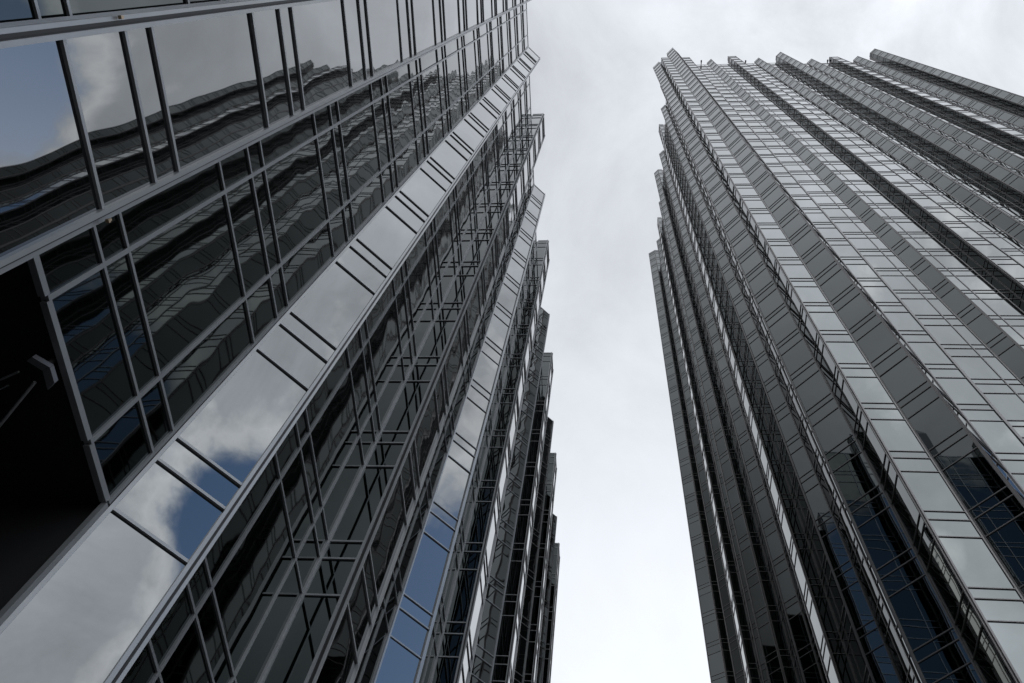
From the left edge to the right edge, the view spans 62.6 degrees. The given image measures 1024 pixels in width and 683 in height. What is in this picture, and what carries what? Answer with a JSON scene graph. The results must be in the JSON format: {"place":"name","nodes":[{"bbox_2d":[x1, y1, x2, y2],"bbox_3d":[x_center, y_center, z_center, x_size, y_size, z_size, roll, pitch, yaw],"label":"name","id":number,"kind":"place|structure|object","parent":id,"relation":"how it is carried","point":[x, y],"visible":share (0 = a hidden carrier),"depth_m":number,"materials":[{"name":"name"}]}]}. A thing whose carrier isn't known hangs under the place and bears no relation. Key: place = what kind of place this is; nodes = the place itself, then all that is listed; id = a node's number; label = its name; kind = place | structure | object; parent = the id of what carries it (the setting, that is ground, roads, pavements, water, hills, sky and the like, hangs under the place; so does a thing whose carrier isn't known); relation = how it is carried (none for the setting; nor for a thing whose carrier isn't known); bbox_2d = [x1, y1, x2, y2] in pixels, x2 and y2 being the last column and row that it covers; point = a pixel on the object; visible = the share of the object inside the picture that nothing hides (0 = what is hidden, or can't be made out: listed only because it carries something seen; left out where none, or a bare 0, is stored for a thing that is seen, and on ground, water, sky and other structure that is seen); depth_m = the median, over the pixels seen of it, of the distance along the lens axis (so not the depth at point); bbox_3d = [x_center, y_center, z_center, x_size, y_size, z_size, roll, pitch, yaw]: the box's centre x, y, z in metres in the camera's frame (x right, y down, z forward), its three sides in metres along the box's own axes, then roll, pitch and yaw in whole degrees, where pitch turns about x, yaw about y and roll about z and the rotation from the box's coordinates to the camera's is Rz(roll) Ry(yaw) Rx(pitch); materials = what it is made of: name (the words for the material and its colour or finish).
{"place":"outdoors","nodes":[
{"label":"outdoors","id":0,"kind":"place"},
{"bbox_2d":[0,0,559,682],"bbox_3d":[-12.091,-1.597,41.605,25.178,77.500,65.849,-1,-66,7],"label":"glass office building","id":1,"kind":"structure","parent":0,"point":[272,278],"depth_m":12.42,"materials":[{"name":"glass"}]},
{"bbox_2d":[0,355,57,426],"bbox_3d":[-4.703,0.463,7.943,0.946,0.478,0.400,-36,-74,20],"label":"canopy bracket","id":2,"kind":"object","parent":1,"relation":"attached to","point":[47,367],"visible":1,"depth_m":7.86,"materials":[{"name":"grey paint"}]},
{"bbox_2d":[527,0,1023,682],"label":"sky","id":3,"kind":"structure","parent":0,"point":[628,606],"materials":[{"name":"white"}]},
{"bbox_2d":[649,48,1023,682],"bbox_3d":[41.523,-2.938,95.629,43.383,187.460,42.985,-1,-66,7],"label":"glass office tower","id":4,"kind":"structure","parent":0,"point":[836,258],"depth_m":55.31,"materials":[{"name":"grey glass"}]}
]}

